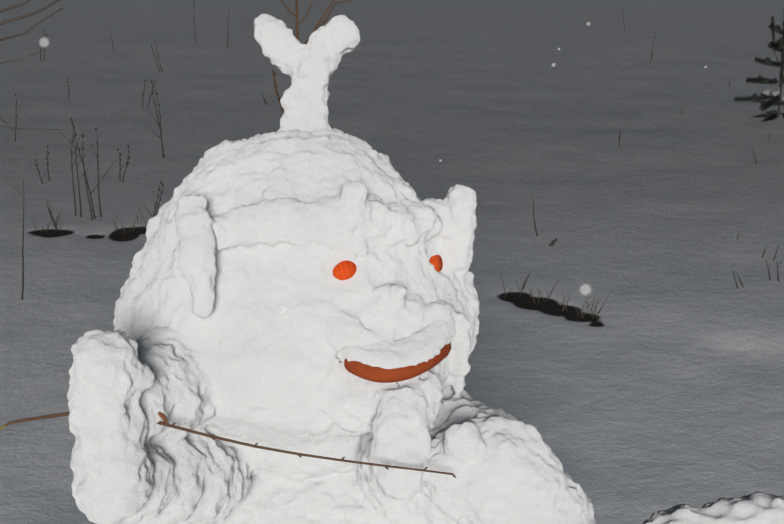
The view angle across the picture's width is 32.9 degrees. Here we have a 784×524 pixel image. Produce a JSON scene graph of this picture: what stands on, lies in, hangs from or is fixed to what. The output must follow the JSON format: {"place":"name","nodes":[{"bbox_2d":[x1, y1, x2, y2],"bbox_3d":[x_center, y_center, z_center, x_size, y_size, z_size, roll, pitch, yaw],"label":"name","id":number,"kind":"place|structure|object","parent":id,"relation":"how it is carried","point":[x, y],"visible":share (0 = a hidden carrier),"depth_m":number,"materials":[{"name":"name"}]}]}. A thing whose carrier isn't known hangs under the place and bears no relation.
{"place":"outdoors","nodes":[
{"label":"outdoors","id":0,"kind":"place"},
{"bbox_2d":[39,22,706,409],"bbox_3d":[-0.048,-0.031,0.899,0.520,0.253,0.077,0,17,1],"label":"snowflake","id":1,"kind":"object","parent":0,"point":[45,40],"depth_m":0.90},
{"bbox_2d":[0,0,783,523],"bbox_3d":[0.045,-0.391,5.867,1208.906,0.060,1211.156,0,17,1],"label":"snow ground","id":2,"kind":"structure","parent":0,"point":[656,384],"depth_m":5.74,"materials":[{"name":"white snow"}]},
{"bbox_2d":[4,178,23,299],"bbox_3d":[-1.180,-0.064,4.201,0.066,0.428,0.011,-13,21,-37],"label":"dry weed","id":3,"kind":"object","parent":2,"relation":"on","point":[22,246],"visible":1,"depth_m":4.22,"materials":[{"name":"brown plant"}]},
{"bbox_2d":[15,93,25,141],"bbox_3d":[-1.831,-0.698,6.524,0.086,0.264,0.017,8,19,24],"label":"dry weed","id":4,"kind":"object","parent":2,"relation":"on","point":[16,117],"visible":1,"depth_m":6.53,"materials":[{"name":"brown plant"}]},
{"bbox_2d":[0,0,70,129],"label":"bare branches","id":5,"kind":"object","parent":2,"relation":"on","point":[22,16],"visible":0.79,"depth_m":6.78,"materials":[{"name":"brown plant"}]},
{"bbox_2d":[35,159,45,183],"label":"weed stalk","id":6,"kind":"object","parent":2,"relation":"on","point":[39,171],"visible":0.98,"depth_m":5.73,"materials":[{"name":"brown plant"}]},
{"bbox_2d":[38,29,46,60],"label":"dry weed","id":7,"kind":"object","parent":2,"relation":"on","point":[41,47],"visible":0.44,"depth_m":9.18,"materials":[{"name":"brown plant"}]},
{"bbox_2d":[46,145,49,181],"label":"dry weed","id":8,"kind":"object","parent":2,"relation":"on","point":[47,163],"visible":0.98,"depth_m":5.77,"materials":[{"name":"brown plant"}]},
{"bbox_2d":[46,200,62,229],"bbox_3d":[-1.291,-0.175,5.043,0.064,0.145,0.074,4,18,14],"label":"dry weed","id":9,"kind":"object","parent":2,"relation":"on","point":[51,216],"visible":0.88,"depth_m":5.04,"materials":[{"name":"brown plant"}]},
{"bbox_2d":[69,122,95,216],"bbox_3d":[-1.216,-0.356,5.193,0.106,0.401,0.082,-12,21,-34],"label":"dry weed","id":10,"kind":"object","parent":2,"relation":"on","point":[73,137],"visible":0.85,"depth_m":5.19,"materials":[{"name":"brown plant"}]},
{"bbox_2d":[30,205,145,233],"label":"grass tufts","id":11,"kind":"object","parent":2,"relation":"on","point":[111,215],"visible":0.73,"depth_m":5.03,"materials":[{"name":"brown plant"}]},
{"bbox_2d":[60,117,125,219],"bbox_3d":[-1.185,-0.362,5.163,0.233,0.428,0.259,-13,21,-37],"label":"dry weed","id":12,"kind":"object","parent":2,"relation":"on","point":[84,173],"visible":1,"depth_m":5.15,"materials":[{"name":"brown plant"}]},
{"bbox_2d":[117,144,129,181],"bbox_3d":[-1.162,-0.424,5.770,0.062,0.192,0.050,0,17,1],"label":"dry weed","id":13,"kind":"object","parent":2,"relation":"on","point":[127,162],"visible":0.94,"depth_m":5.77,"materials":[{"name":"brown plant"}]},
{"bbox_2d":[142,80,153,107],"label":"dry weed","id":14,"kind":"object","parent":2,"relation":"on","point":[143,95],"visible":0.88,"depth_m":7.46,"materials":[{"name":"brown plant"}]},
{"bbox_2d":[141,80,164,157],"bbox_3d":[-1.092,-0.641,6.121,0.097,0.392,0.130,-7,18,-22],"label":"dry weed","id":15,"kind":"object","parent":2,"relation":"on","point":[159,125],"visible":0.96,"depth_m":6.15,"materials":[{"name":"brown plant"}]},
{"bbox_2d":[142,181,163,216],"bbox_3d":[-0.913,-0.215,5.084,0.093,0.204,0.053,0,17,1],"label":"dry weed","id":16,"kind":"object","parent":2,"relation":"on","point":[157,206],"visible":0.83,"depth_m":5.07,"materials":[{"name":"brown plant"}]},
{"bbox_2d":[151,41,162,71],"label":"weed stalk","id":17,"kind":"object","parent":2,"relation":"on","point":[158,57],"visible":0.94,"depth_m":8.74,"materials":[{"name":"brown plant"}]},
{"bbox_2d":[0,14,595,523],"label":"snowman","id":18,"kind":"object","parent":2,"relation":"on","point":[212,380],"visible":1,"depth_m":1.48,"materials":[{"name":"white snow"}]},
{"bbox_2d":[272,0,350,112],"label":"bare shrub","id":19,"kind":"object","parent":2,"relation":"on","point":[297,36],"visible":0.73,"depth_m":2.09,"materials":[{"name":"brown plant"}]},
{"bbox_2d":[531,196,537,236],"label":"dry weed","id":20,"kind":"object","parent":2,"relation":"on","point":[534,219],"visible":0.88,"depth_m":4.96,"materials":[{"name":"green plant"}]},
{"bbox_2d":[549,239,556,245],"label":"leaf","id":21,"kind":"object","parent":2,"relation":"on","point":[552,243],"visible":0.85,"depth_m":4.85,"materials":[{"name":"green plant"}]},
{"bbox_2d":[500,270,610,318],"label":"grass tufts","id":22,"kind":"object","parent":2,"relation":"on","point":[564,305],"visible":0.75,"depth_m":4.20,"materials":[{"name":"brown plant"}]},
{"bbox_2d":[642,491,783,523],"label":"snow mound","id":23,"kind":"object","parent":2,"relation":"on","point":[756,507],"visible":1,"depth_m":1.76,"materials":[{"name":"white snow"}]},
{"bbox_2d":[732,271,743,288],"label":"dry weed","id":24,"kind":"object","parent":2,"relation":"on","point":[739,280],"visible":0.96,"depth_m":4.35,"materials":[{"name":"brown plant"}]},
{"bbox_2d":[733,12,783,123],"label":"spruce sapling","id":25,"kind":"object","parent":2,"relation":"on","point":[775,96],"visible":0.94,"depth_m":7.12,"materials":[{"name":"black plant"}]},
{"bbox_2d":[762,245,778,259],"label":"dry weed","id":26,"kind":"object","parent":2,"relation":"on","point":[775,253],"visible":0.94,"depth_m":4.68,"materials":[{"name":"brown plant"}]},
{"bbox_2d":[766,260,781,280],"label":"dry weed","id":27,"kind":"object","parent":2,"relation":"on","point":[777,271],"visible":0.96,"depth_m":4.43,"materials":[{"name":"brown plant"}]}
]}

